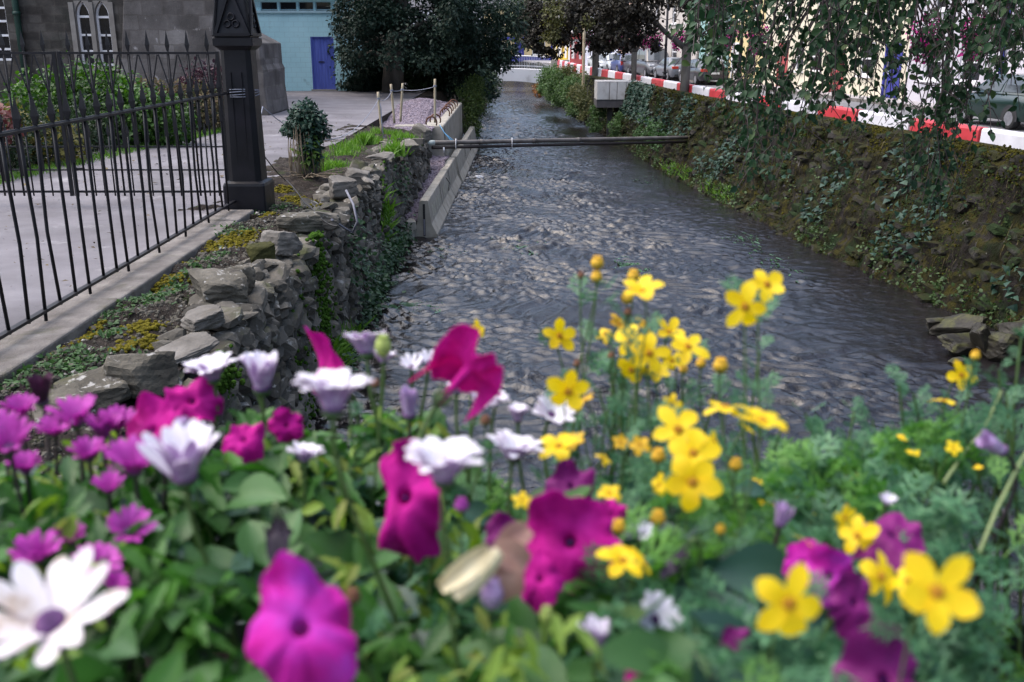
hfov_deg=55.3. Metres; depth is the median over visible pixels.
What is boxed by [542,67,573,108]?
bank shrub
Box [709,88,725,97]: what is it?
road barrier
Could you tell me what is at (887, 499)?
white daisy
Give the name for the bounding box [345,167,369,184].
rock
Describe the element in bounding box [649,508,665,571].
flower bud
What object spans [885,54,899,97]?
door
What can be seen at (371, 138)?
grass tufts
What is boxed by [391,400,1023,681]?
ferny foliage
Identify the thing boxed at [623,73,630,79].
road barrier
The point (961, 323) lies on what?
rock
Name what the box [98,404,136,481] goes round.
purple daisy
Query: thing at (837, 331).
river water
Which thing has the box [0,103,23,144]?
red shrub
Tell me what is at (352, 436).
flower bud
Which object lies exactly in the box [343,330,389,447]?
white daisy
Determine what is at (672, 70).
parked car
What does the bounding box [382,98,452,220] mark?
gravel
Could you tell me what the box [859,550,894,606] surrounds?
yellow flower
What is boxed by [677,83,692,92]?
road barrier
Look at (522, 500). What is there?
yellow flower
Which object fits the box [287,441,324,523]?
white daisy
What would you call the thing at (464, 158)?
jersey barrier
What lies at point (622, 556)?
yellow flower
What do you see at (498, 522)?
magenta petunia
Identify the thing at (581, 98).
bank shrub
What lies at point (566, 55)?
terraced house
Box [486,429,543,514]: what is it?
white daisy
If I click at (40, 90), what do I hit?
laurel shrub
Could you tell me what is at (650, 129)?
wall ferns
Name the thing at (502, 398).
white daisy
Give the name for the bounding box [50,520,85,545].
purple daisy
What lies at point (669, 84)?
road barrier
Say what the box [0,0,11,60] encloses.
window
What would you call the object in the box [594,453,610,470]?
yellow flower
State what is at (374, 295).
creepers
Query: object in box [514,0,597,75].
copper tree
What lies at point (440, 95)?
bank
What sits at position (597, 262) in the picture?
flower bud
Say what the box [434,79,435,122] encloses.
bamboo stake
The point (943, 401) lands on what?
yellow flower
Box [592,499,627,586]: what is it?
magenta petunia
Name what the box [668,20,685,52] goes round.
flower basket
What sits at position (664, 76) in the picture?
lamp post
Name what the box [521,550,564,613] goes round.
magenta petunia
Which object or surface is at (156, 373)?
rock
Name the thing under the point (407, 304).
water weed
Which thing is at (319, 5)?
window
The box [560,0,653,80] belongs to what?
copper tree
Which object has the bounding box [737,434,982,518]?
yellow florets
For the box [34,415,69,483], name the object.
purple daisy
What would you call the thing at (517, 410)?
white daisy
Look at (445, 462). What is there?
white daisy
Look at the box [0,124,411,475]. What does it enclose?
soil bank
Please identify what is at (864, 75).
window
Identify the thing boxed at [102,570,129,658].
purple daisy
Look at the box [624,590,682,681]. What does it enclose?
white daisy
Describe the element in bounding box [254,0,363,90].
block building
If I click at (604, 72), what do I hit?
road barrier
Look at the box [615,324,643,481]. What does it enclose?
yellow flower
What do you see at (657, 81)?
road barrier
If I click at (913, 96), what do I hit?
terraced house
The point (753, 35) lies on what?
flower basket
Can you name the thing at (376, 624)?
sprig
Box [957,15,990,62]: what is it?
flower basket
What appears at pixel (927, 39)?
flower basket
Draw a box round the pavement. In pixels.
[522,60,951,108]
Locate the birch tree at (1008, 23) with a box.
[666,0,1023,223]
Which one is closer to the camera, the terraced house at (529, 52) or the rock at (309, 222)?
the rock at (309, 222)
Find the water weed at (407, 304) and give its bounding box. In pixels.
[378,169,806,312]
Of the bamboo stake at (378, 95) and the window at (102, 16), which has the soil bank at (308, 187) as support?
the bamboo stake at (378, 95)
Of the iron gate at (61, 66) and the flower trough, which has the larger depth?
the iron gate at (61, 66)
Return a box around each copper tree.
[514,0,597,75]
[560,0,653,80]
[571,0,711,91]
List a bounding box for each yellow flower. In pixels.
[469,319,483,430]
[512,491,530,520]
[539,433,577,461]
[542,318,589,467]
[546,369,589,432]
[568,432,583,471]
[581,392,596,467]
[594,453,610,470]
[596,328,616,480]
[596,544,643,597]
[597,485,620,501]
[600,318,651,478]
[610,314,630,423]
[613,433,628,494]
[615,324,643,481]
[618,275,664,492]
[618,357,648,478]
[625,552,650,602]
[629,435,673,583]
[631,332,671,578]
[645,363,669,447]
[651,393,682,486]
[652,406,707,579]
[652,473,668,584]
[657,317,685,395]
[662,352,681,454]
[664,454,722,555]
[668,428,721,567]
[670,431,721,584]
[671,333,709,557]
[703,401,748,527]
[725,280,766,596]
[729,420,754,596]
[732,408,787,552]
[750,270,784,519]
[755,562,821,677]
[828,504,854,546]
[838,515,880,575]
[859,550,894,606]
[889,566,916,647]
[898,551,980,681]
[920,441,961,508]
[927,399,958,507]
[939,360,977,487]
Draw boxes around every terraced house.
[408,0,482,33]
[483,0,556,60]
[555,44,568,59]
[569,30,581,64]
[585,30,617,65]
[640,0,700,59]
[699,0,732,66]
[728,0,765,80]
[762,0,912,99]
[905,0,999,103]
[997,7,1023,73]
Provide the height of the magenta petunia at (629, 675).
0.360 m
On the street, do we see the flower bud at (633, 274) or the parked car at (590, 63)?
the parked car at (590, 63)
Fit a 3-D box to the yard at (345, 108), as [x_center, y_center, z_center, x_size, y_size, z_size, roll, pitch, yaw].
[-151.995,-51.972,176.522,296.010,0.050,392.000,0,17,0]
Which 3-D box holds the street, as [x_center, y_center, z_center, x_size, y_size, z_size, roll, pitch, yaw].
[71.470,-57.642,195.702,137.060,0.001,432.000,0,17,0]
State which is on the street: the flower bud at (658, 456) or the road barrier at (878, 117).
the road barrier at (878, 117)
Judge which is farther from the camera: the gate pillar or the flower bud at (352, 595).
the gate pillar
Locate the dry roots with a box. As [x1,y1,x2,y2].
[286,167,351,178]
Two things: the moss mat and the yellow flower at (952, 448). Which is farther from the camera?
the moss mat
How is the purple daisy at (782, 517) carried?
in the flower trough
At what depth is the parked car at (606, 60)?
77.38 m
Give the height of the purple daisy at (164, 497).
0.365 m
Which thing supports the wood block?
on the stone wall at (265, 319)
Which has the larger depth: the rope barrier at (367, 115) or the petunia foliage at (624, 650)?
the rope barrier at (367, 115)
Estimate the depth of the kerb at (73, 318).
8.72 m
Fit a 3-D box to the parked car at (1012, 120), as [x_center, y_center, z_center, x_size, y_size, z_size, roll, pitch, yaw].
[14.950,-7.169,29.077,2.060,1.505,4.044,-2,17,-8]
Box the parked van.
[636,48,668,76]
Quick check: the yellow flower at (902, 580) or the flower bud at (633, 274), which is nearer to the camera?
the yellow flower at (902, 580)
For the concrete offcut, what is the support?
on the stone wall at (265, 319)
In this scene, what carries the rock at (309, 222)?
on the stone wall at (265, 319)
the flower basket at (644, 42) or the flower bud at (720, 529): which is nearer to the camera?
the flower bud at (720, 529)
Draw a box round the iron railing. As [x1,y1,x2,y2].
[0,74,235,339]
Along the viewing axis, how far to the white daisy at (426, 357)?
1.03 m
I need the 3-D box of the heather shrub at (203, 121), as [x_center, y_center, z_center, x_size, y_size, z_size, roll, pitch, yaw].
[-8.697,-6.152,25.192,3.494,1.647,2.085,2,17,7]
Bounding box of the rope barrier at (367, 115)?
[261,85,436,139]
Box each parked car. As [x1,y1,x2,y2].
[588,54,603,68]
[600,53,614,69]
[610,53,630,71]
[620,54,630,72]
[653,57,680,80]
[678,59,728,84]
[952,74,1023,129]
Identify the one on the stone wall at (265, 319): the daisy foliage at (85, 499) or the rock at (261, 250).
the rock at (261, 250)
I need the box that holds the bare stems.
[490,390,1023,613]
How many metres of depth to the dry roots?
16.34 m
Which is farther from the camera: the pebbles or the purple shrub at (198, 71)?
the purple shrub at (198, 71)
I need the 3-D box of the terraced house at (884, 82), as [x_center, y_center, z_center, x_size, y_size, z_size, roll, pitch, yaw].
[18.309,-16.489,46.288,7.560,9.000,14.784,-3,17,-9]
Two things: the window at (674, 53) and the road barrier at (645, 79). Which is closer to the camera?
the road barrier at (645, 79)
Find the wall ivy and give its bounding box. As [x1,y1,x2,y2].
[618,79,1023,311]
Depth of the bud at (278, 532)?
0.66 m
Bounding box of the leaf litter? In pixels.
[6,117,336,305]
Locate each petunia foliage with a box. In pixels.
[0,411,710,681]
[0,445,944,681]
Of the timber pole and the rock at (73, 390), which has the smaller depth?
the rock at (73, 390)
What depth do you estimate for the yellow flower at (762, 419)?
0.67 m
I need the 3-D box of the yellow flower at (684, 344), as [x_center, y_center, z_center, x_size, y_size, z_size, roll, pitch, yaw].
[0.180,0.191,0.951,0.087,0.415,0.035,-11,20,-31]
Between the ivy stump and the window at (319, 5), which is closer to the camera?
the ivy stump
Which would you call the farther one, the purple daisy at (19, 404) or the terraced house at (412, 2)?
the terraced house at (412, 2)
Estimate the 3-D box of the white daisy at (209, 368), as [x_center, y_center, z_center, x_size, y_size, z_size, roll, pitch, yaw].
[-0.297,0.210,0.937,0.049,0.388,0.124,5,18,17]
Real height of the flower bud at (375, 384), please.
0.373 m
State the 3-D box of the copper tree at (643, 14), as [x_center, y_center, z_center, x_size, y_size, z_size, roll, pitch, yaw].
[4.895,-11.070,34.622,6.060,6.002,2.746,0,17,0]
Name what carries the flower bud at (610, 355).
in the flower trough
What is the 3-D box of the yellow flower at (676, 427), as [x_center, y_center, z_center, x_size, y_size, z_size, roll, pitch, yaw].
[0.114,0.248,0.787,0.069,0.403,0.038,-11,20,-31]
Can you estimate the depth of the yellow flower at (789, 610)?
0.47 m
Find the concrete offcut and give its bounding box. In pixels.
[406,218,415,237]
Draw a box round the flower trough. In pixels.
[88,615,1023,681]
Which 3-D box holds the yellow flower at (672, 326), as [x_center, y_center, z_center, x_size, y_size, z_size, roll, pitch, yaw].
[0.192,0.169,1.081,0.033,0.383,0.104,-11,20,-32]
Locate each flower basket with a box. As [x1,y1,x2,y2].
[641,30,648,50]
[646,29,663,52]
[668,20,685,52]
[718,21,738,55]
[744,25,768,55]
[905,5,941,63]
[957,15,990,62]
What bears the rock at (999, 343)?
in the river water
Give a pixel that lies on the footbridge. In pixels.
(523, 74)
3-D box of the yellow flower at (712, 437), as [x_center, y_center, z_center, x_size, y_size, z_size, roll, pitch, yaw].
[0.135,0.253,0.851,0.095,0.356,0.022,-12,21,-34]
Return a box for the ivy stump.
[278,96,334,178]
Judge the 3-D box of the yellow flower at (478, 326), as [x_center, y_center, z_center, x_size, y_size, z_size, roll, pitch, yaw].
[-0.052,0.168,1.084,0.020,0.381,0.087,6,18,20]
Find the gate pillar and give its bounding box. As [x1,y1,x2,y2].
[211,0,274,212]
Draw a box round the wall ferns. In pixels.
[632,112,668,150]
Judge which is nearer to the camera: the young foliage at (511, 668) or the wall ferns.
the young foliage at (511, 668)
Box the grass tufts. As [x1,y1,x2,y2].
[322,125,422,174]
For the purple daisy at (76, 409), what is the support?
in the flower trough
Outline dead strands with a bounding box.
[604,100,1023,322]
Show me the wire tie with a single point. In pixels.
(241, 91)
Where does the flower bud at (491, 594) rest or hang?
in the flower trough
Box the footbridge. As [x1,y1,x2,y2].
[493,55,548,82]
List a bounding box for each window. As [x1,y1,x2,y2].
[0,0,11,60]
[77,1,94,65]
[96,2,113,65]
[260,2,277,9]
[279,2,296,9]
[298,2,313,9]
[315,2,330,9]
[671,5,676,24]
[672,46,676,56]
[793,42,803,72]
[809,46,822,72]
[855,42,875,77]
[918,50,940,82]
[929,0,948,11]
[952,47,982,85]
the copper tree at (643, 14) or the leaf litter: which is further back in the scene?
the copper tree at (643, 14)
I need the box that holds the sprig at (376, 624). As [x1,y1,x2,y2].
[168,272,1023,681]
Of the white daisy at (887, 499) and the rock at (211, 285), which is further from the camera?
the rock at (211, 285)
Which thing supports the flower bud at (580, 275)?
in the flower trough
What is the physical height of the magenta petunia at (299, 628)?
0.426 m
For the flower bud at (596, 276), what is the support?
in the flower trough
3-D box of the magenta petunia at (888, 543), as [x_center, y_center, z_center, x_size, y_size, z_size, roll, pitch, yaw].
[0.258,0.299,0.708,0.051,0.354,0.077,0,17,0]
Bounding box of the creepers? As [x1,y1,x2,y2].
[336,150,417,374]
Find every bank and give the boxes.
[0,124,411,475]
[224,61,527,209]
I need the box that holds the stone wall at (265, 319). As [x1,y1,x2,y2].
[58,139,432,590]
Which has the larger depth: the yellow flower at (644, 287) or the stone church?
the stone church
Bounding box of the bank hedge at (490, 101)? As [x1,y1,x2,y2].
[465,60,504,107]
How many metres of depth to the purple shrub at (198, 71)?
26.85 m
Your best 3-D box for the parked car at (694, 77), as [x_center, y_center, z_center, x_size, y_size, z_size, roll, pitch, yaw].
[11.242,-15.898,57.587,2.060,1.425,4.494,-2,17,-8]
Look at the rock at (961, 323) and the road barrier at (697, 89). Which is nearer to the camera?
the rock at (961, 323)
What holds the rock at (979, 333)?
in the river water
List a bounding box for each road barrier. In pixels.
[585,66,590,74]
[601,69,607,76]
[608,70,617,77]
[615,72,623,78]
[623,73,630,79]
[640,76,651,84]
[651,78,663,86]
[663,80,679,89]
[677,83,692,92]
[692,85,710,95]
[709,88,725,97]
[726,92,752,102]
[781,100,817,114]
[818,106,861,120]
[858,110,915,129]
[910,118,987,141]
[980,128,1023,149]
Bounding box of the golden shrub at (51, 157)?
[2,98,86,165]
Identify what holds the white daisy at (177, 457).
in the flower trough
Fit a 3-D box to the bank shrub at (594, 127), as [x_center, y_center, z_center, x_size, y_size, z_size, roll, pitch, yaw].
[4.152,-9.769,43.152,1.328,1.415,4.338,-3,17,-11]
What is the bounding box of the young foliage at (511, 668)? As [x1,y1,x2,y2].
[0,406,606,681]
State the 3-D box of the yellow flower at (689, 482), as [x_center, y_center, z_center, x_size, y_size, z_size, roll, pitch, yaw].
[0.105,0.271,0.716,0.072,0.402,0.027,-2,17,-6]
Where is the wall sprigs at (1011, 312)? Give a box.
[608,84,1023,324]
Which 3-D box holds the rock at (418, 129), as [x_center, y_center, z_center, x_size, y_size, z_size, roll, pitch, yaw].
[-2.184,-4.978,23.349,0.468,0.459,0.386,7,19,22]
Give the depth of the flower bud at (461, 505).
0.65 m
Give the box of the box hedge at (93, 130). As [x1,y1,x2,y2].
[2,81,224,171]
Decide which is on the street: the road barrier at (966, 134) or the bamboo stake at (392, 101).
the road barrier at (966, 134)
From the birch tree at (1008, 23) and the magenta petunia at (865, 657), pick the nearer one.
the magenta petunia at (865, 657)
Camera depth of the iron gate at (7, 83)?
13.37 m
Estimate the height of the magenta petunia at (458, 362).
0.470 m
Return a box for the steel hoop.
[425,116,436,125]
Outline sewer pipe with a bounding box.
[428,136,688,151]
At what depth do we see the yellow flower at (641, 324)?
1.06 m
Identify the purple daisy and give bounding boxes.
[0,393,38,452]
[0,408,19,481]
[0,414,33,517]
[4,450,42,506]
[7,528,62,587]
[21,372,52,472]
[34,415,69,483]
[45,394,95,483]
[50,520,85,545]
[66,435,108,481]
[71,542,123,636]
[84,409,122,467]
[90,469,138,681]
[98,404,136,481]
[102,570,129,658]
[103,434,160,581]
[106,503,157,681]
[152,435,166,586]
[400,385,417,438]
[763,500,794,607]
[969,429,1018,591]
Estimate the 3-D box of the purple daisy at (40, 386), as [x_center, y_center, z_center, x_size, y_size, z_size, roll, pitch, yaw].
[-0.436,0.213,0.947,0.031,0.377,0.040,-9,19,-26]
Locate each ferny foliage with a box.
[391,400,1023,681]
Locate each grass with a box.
[0,128,220,183]
[330,181,402,367]
[658,158,733,199]
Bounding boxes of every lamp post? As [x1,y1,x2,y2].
[656,0,677,79]
[736,24,743,91]
[939,8,955,105]
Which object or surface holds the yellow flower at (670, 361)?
on the flower trough
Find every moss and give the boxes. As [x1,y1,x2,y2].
[49,184,322,354]
[215,160,393,428]
[603,85,1023,320]
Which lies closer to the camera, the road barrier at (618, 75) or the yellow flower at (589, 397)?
the yellow flower at (589, 397)
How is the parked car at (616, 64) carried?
on the street
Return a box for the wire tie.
[229,89,258,97]
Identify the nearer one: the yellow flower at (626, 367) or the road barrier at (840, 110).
the yellow flower at (626, 367)
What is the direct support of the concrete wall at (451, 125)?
on the riverbed ground
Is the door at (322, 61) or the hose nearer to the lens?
the hose
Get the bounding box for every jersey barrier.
[414,157,461,237]
[451,126,478,182]
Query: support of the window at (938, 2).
in the terraced house at (913, 96)
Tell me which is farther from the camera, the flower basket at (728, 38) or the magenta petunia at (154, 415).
the flower basket at (728, 38)
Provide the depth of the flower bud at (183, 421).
0.77 m
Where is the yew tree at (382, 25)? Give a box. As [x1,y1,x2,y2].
[325,0,529,101]
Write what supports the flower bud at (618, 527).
in the flower trough
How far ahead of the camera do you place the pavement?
43.34 m
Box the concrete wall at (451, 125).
[395,102,461,161]
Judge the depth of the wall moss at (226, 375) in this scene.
11.64 m
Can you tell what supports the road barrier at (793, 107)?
on the street
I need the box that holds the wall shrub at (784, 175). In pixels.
[781,169,793,181]
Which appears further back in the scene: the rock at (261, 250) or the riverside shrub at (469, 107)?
the riverside shrub at (469, 107)
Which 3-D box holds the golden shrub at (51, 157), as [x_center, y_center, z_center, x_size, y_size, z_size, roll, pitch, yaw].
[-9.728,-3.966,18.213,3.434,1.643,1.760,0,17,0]
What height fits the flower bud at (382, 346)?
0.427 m
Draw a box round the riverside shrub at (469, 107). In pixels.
[452,73,489,139]
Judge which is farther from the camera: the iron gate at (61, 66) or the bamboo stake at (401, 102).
the bamboo stake at (401, 102)
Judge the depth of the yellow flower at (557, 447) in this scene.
0.81 m
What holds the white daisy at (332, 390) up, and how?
in the flower trough
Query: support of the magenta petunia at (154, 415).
in the flower trough
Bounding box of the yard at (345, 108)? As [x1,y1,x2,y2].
[0,83,424,332]
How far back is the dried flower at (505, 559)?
0.56 m
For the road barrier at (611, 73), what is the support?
on the street
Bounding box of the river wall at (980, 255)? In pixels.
[525,61,1023,329]
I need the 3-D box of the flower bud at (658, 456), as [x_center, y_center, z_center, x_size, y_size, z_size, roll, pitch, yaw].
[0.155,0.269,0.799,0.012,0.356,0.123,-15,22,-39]
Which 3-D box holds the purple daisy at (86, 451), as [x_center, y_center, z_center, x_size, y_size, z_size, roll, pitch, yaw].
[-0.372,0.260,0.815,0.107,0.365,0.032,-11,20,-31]
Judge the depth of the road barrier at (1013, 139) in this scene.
17.14 m
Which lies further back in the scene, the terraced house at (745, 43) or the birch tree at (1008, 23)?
the terraced house at (745, 43)
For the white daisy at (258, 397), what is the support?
in the flower trough
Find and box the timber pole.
[582,28,585,86]
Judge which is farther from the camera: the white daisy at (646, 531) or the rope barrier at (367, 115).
the rope barrier at (367, 115)
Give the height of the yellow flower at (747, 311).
0.488 m
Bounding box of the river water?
[311,81,1023,614]
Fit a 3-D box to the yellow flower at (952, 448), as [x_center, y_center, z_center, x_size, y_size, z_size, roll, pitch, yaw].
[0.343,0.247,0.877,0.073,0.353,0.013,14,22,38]
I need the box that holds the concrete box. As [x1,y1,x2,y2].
[594,80,638,135]
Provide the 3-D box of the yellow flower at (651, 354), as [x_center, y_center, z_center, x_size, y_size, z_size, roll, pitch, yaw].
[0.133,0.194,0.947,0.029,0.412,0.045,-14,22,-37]
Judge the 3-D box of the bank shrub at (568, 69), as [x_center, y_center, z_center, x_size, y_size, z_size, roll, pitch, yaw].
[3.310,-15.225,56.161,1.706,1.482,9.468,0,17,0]
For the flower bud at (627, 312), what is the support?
in the flower trough
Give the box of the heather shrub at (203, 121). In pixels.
[127,77,220,131]
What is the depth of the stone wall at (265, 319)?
10.73 m
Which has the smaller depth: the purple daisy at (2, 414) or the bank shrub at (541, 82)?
the purple daisy at (2, 414)
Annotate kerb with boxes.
[0,210,253,385]
[543,63,950,112]
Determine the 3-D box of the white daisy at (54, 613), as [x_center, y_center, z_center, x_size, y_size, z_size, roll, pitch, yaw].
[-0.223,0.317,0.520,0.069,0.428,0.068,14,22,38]
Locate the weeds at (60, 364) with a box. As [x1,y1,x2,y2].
[0,202,301,394]
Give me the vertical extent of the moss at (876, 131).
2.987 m
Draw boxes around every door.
[312,37,334,88]
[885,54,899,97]
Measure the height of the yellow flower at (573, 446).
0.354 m
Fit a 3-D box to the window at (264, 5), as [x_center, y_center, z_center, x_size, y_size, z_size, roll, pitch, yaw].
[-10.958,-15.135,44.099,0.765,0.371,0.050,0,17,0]
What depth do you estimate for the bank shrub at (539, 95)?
71.37 m
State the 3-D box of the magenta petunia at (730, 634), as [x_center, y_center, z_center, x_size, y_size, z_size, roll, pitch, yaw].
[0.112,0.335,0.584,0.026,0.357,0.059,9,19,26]
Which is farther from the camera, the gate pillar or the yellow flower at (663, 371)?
the gate pillar
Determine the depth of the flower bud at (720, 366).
0.92 m
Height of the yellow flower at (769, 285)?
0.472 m
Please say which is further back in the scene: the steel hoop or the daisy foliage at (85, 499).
the steel hoop
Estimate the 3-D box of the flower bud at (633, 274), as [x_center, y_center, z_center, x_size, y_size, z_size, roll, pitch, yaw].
[0.115,0.142,1.057,0.019,0.447,0.035,13,21,36]
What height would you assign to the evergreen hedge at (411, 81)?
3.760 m
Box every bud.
[174,416,215,545]
[259,499,292,668]
[344,586,374,681]
[348,396,366,579]
[370,378,383,510]
[371,334,390,515]
[453,496,468,603]
[459,414,490,530]
[480,576,503,652]
[539,605,552,645]
[555,255,603,469]
[570,271,584,433]
[570,359,580,458]
[576,270,602,464]
[597,291,632,482]
[605,269,639,474]
[607,352,629,472]
[612,518,625,583]
[621,307,631,479]
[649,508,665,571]
[651,447,671,554]
[679,365,687,410]
[696,357,733,593]
[713,357,730,507]
[713,524,725,573]
[729,457,747,600]
[941,350,979,496]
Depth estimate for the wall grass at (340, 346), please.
14.32 m
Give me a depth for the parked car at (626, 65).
72.50 m
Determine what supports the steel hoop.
on the gravel
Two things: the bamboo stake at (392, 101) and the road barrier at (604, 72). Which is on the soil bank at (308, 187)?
the bamboo stake at (392, 101)
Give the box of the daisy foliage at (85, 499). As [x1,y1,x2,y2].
[0,407,622,681]
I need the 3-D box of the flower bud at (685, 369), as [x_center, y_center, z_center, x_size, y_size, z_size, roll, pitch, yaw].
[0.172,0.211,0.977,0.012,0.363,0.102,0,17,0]
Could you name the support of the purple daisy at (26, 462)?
in the flower trough
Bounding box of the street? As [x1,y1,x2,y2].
[544,64,1023,131]
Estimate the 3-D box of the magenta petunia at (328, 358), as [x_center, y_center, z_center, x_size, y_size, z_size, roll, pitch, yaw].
[-0.186,0.172,1.052,0.056,0.394,0.047,11,20,32]
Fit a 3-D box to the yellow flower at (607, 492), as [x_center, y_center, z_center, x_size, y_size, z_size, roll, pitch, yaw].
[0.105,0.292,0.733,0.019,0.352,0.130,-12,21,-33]
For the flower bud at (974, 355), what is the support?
in the flower trough
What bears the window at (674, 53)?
in the terraced house at (671, 52)
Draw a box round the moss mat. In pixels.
[604,84,1023,330]
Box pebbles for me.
[0,203,312,474]
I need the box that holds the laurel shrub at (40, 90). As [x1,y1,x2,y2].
[0,50,197,145]
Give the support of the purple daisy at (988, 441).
in the flower trough
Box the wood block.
[397,138,424,144]
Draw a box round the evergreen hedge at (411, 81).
[377,19,493,91]
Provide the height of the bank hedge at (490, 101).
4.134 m
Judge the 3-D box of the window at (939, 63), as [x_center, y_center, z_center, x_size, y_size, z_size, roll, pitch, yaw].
[16.381,-10.860,38.039,0.258,1.510,1.400,-3,17,-9]
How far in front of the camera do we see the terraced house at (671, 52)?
68.44 m
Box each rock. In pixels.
[31,382,89,425]
[53,366,131,413]
[102,351,181,399]
[154,332,219,363]
[180,304,225,331]
[187,267,248,303]
[232,264,255,293]
[245,241,275,262]
[260,230,302,255]
[276,211,324,232]
[315,211,339,230]
[328,175,357,198]
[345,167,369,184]
[362,176,374,186]
[365,152,394,159]
[400,139,419,150]
[410,123,432,142]
[926,317,944,330]
[929,313,987,335]
[937,332,976,355]
[947,357,967,366]
[969,322,990,357]
[976,331,1023,362]
[997,320,1023,335]
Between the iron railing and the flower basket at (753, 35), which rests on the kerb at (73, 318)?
the iron railing
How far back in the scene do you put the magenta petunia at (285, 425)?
0.85 m
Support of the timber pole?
on the street
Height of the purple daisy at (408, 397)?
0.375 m
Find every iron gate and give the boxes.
[0,30,74,195]
[56,30,228,195]
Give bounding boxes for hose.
[331,190,357,232]
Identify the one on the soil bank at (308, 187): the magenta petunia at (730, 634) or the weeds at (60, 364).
the weeds at (60, 364)
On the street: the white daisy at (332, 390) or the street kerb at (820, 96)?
the street kerb at (820, 96)
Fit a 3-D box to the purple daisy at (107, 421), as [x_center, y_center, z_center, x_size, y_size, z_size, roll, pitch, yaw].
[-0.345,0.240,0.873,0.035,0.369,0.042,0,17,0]
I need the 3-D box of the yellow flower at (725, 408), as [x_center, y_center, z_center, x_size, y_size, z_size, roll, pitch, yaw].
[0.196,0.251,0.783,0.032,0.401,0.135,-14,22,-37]
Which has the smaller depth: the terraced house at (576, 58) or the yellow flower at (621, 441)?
the yellow flower at (621, 441)
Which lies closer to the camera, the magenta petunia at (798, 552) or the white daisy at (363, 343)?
the magenta petunia at (798, 552)
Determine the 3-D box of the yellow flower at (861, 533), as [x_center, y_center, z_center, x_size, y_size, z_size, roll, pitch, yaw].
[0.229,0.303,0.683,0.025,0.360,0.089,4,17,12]
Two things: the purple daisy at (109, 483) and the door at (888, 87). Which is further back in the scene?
the door at (888, 87)
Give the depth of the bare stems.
0.80 m
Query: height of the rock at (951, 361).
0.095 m
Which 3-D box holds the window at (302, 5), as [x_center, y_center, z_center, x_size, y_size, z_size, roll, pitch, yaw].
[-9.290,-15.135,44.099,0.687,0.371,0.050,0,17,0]
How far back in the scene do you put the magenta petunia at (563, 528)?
0.66 m
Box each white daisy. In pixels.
[0,546,128,681]
[136,419,239,667]
[183,352,236,526]
[229,351,277,661]
[237,352,269,407]
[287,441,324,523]
[293,368,401,631]
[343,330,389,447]
[374,350,395,504]
[400,353,422,428]
[405,436,483,681]
[414,349,432,437]
[447,382,471,522]
[466,393,497,536]
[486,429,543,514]
[488,391,509,512]
[507,402,529,518]
[532,393,574,480]
[577,614,609,678]
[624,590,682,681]
[635,522,651,560]
[861,492,897,575]
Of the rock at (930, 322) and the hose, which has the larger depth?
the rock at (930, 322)
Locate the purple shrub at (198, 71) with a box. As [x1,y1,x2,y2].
[176,56,223,97]
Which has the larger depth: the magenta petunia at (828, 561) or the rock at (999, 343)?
the rock at (999, 343)
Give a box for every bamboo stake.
[377,92,382,132]
[390,84,395,122]
[399,83,403,121]
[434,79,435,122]
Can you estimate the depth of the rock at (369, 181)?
15.53 m
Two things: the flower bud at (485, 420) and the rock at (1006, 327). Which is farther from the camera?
the rock at (1006, 327)
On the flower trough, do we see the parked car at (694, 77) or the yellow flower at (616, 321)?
the yellow flower at (616, 321)
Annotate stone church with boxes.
[0,0,288,114]
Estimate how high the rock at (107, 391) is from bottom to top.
0.272 m
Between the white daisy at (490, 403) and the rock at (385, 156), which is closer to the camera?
the white daisy at (490, 403)
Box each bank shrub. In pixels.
[531,82,541,97]
[534,63,560,94]
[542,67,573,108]
[552,74,586,118]
[555,63,588,83]
[565,75,597,124]
[585,105,624,136]
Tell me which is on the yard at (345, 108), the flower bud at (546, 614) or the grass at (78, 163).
the grass at (78, 163)
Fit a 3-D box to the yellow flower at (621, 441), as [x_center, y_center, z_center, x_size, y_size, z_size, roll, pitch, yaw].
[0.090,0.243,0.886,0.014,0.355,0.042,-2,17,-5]
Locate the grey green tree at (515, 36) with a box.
[481,0,546,51]
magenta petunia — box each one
[126,391,183,470]
[164,375,223,453]
[197,422,264,653]
[245,550,356,681]
[267,407,303,443]
[304,326,359,443]
[378,438,440,608]
[408,324,503,633]
[484,511,515,549]
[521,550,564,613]
[525,489,622,593]
[544,459,595,499]
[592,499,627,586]
[625,670,642,681]
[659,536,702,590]
[717,625,749,655]
[782,539,817,640]
[805,544,854,619]
[818,571,873,652]
[832,619,917,681]
[852,512,925,602]
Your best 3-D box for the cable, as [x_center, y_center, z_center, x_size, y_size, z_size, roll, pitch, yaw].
[-3.139,-2.271,13.505,0.588,0.717,4.507,-6,18,-19]
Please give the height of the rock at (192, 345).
0.157 m
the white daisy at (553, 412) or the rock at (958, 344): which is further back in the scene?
the rock at (958, 344)
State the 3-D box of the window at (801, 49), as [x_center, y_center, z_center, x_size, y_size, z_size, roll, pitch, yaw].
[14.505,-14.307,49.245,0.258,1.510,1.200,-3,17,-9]
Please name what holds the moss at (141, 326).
on the soil bank at (308, 187)
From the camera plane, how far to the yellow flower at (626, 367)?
1.00 m
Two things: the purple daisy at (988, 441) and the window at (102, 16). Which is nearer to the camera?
the purple daisy at (988, 441)
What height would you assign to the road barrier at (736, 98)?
0.950 m
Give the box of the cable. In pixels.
[265,157,337,226]
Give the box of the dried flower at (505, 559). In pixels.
[436,521,533,602]

